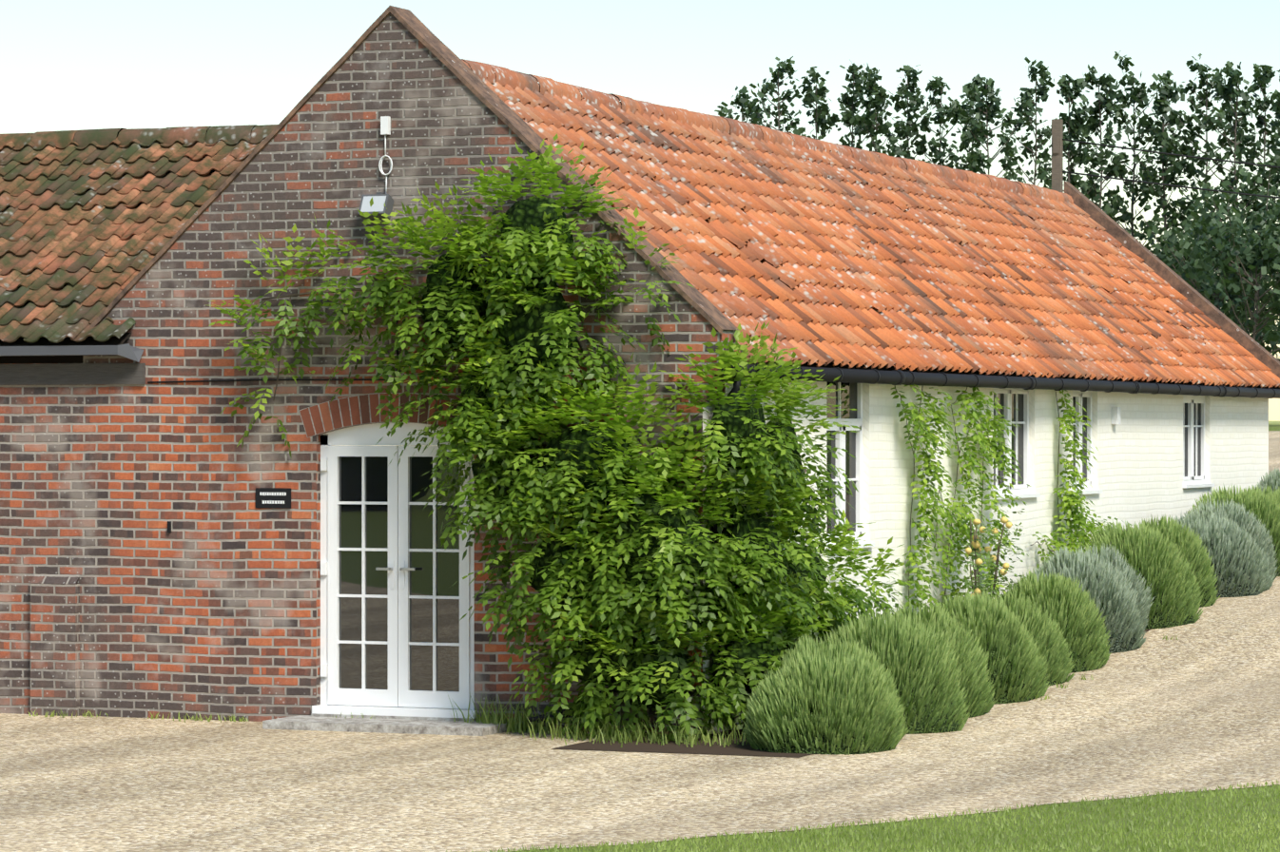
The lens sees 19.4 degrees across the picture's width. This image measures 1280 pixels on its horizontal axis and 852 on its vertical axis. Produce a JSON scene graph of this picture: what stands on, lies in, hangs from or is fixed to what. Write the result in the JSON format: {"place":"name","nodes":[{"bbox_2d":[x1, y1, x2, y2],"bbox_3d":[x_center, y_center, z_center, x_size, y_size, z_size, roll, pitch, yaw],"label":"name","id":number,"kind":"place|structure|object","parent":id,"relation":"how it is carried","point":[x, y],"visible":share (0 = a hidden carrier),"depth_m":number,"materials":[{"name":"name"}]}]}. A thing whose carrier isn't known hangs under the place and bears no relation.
{"place":"outdoors","nodes":[
{"label":"outdoors","id":0,"kind":"place"},
{"bbox_2d":[0,430,1279,851],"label":"gravel drive","id":1,"kind":"structure","parent":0,"point":[1194,707],"depth_m":25.15,"materials":[{"name":"beige gravel"}]},
{"bbox_2d":[262,713,507,736],"bbox_3d":[-1.934,2.352,28.869,1.860,0.195,0.620,0,0,22],"label":"doorstep","id":2,"kind":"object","parent":1,"relation":"on","point":[436,726],"depth_m":28.70,"materials":[{"name":"grey stone"}]},
{"bbox_2d":[527,687,622,722],"bbox_3d":[-0.407,2.069,28.360,0.900,0.370,0.192,0,0,7],"label":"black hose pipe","id":3,"kind":"object","parent":1,"relation":"on","point":[538,718],"visible":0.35,"depth_m":28.39,"materials":[{"name":"black"}]},
{"bbox_2d":[28,634,1177,747],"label":"grass tufts","id":4,"kind":"object","parent":1,"relation":"on","point":[513,725],"visible":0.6,"depth_m":28.08,"materials":[{"name":"green plant"}]},
{"bbox_2d":[554,597,1217,756],"bbox_3d":[4.536,1.738,37.378,1.900,1.208,23.000,0,0,22],"label":"soil bed","id":5,"kind":"object","parent":1,"relation":"on","point":[732,748],"depth_m":27.14,"materials":[{"name":"brown soil"}]},
{"bbox_2d":[204,133,924,741],"bbox_3d":[-0.139,0.197,28.856,6.001,4.867,3.403,0,0,-17],"label":"wisteria","id":6,"kind":"object","parent":5,"relation":"on","point":[608,607],"depth_m":28.15,"materials":[{"name":"green plant"}]},
{"bbox_2d":[962,508,1028,598],"bbox_3d":[3.122,1.448,33.146,0.585,1.442,0.988,0,0,22],"label":"rose","id":7,"kind":"object","parent":5,"relation":"on","point":[974,557],"depth_m":33.16,"materials":[{"name":"yellow plant"}]},
{"bbox_2d":[741,484,1279,755],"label":"rounded shrubs","id":8,"kind":"object","parent":5,"relation":"on","point":[943,644],"depth_m":29.86,"materials":[{"name":"green plant"}]},
{"bbox_2d":[1032,466,1279,653],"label":"silver lavender","id":9,"kind":"object","parent":5,"relation":"on","point":[1239,535],"depth_m":38.13,"materials":[{"name":"plant"}]},
{"bbox_2d":[0,0,1279,421],"label":"sky","id":10,"kind":"structure","parent":0,"point":[66,65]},
{"bbox_2d":[511,421,1279,851],"bbox_3d":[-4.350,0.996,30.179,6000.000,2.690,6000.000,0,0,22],"label":"ground","id":11,"kind":"structure","parent":0,"point":[1272,425],"depth_m":21.70,"materials":[{"name":"green plant"}]},
{"bbox_2d":[0,13,736,735],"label":"brick wall","id":12,"kind":"structure","parent":11,"relation":"on","point":[116,599],"depth_m":29.70,"materials":[{"name":"red brick"}]},
{"bbox_2d":[0,363,145,385],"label":"fascia board","id":13,"kind":"object","parent":12,"relation":"attached to","point":[63,374],"visible":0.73,"depth_m":30.24,"materials":[{"name":"black wood"}]},
{"bbox_2d":[0,343,143,362],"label":"gutter","id":14,"kind":"object","parent":13,"relation":"attached to","point":[130,352],"visible":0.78,"depth_m":30.02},
{"bbox_2d":[0,130,267,363],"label":"wing roof","id":15,"kind":"structure","parent":12,"relation":"on","point":[87,233],"depth_m":31.95,"materials":[{"name":"brown tile"}]},
{"bbox_2d":[0,124,277,151],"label":"roof ridge tiles","id":16,"kind":"object","parent":15,"relation":"on","point":[85,138],"visible":0.71,"depth_m":33.23,"materials":[{"name":"brown tile"}]},
{"bbox_2d":[299,392,459,437],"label":"brick arch","id":17,"kind":"structure","parent":12,"relation":"attached to","point":[336,414],"depth_m":29.31,"materials":[{"name":"red brick"}]},
{"bbox_2d":[311,422,476,718],"bbox_3d":[-1.893,1.113,29.240,1.400,2.285,0.165,0,0,22],"label":"french door","id":18,"kind":"structure","parent":12,"relation":"attached to","point":[397,631],"depth_m":29.27,"materials":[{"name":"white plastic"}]},
{"bbox_2d":[89,5,739,334],"bbox_3d":[-1.880,-1.973,29.357,5.540,2.602,0.365,0,0,22],"label":"gable coping","id":19,"kind":"object","parent":12,"relation":"on","point":[532,139],"visible":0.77,"depth_m":29.05,"materials":[{"name":"brown brick"}]},
{"bbox_2d":[427,779,1279,851],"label":"lawn grass","id":20,"kind":"structure","parent":11,"relation":"on","point":[974,831],"depth_m":21.32,"materials":[{"name":"green plant"}]},
{"bbox_2d":[702,379,1268,734],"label":"painted wall","id":21,"kind":"structure","parent":11,"relation":"on","point":[1137,470],"depth_m":36.77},
{"bbox_2d":[147,116,1120,532],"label":"wall fittings","id":22,"kind":"object","parent":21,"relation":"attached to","point":[281,498],"depth_m":29.39,"materials":[{"name":"grey metal"}]},
{"bbox_2d":[484,75,1279,388],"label":"roof","id":23,"kind":"structure","parent":21,"relation":"attached to","point":[817,258],"depth_m":35.50,"materials":[{"name":"orange tile"}]},
{"bbox_2d":[460,58,1073,204],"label":"ridge tiles","id":24,"kind":"object","parent":23,"relation":"on","point":[505,76],"visible":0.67,"depth_m":35.98,"materials":[{"name":"orange tile"}]},
{"bbox_2d":[1064,181,1279,387],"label":"gable parapet","id":25,"kind":"structure","parent":23,"relation":"attached to","point":[1178,283],"depth_m":46.77,"materials":[{"name":"brown brick"}]},
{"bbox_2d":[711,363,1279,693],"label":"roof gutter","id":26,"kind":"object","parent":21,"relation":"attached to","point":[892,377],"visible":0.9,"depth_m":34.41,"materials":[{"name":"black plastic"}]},
{"bbox_2d":[825,381,1214,549],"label":"windows","id":27,"kind":"structure","parent":21,"relation":"attached to","point":[850,397],"depth_m":36.03,"materials":[{"name":"white wood"}]},
{"bbox_2d":[714,51,1279,361],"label":"tree","id":28,"kind":"object","parent":11,"relation":"on","point":[1199,267],"depth_m":125.43,"materials":[{"name":"green plant"}]},
{"bbox_2d":[1051,118,1063,193],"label":"timber pole","id":29,"kind":"object","parent":11,"relation":"on","point":[1056,155],"visible":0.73,"depth_m":54.73,"materials":[{"name":"wood"}]},
{"bbox_2d":[1062,138,1279,198],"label":"overhead wires","id":30,"kind":"object","parent":29,"relation":"attached to","point":[1175,155],"visible":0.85,"depth_m":55.07,"materials":[{"name":"black"}]},
{"bbox_2d":[891,384,1132,618],"bbox_3d":[3.650,0.894,35.461,0.487,2.664,7.218,0,0,22],"label":"climbing plant","id":31,"kind":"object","parent":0,"point":[1078,521],"depth_m":33.94,"materials":[{"name":"green plant"}]}
]}

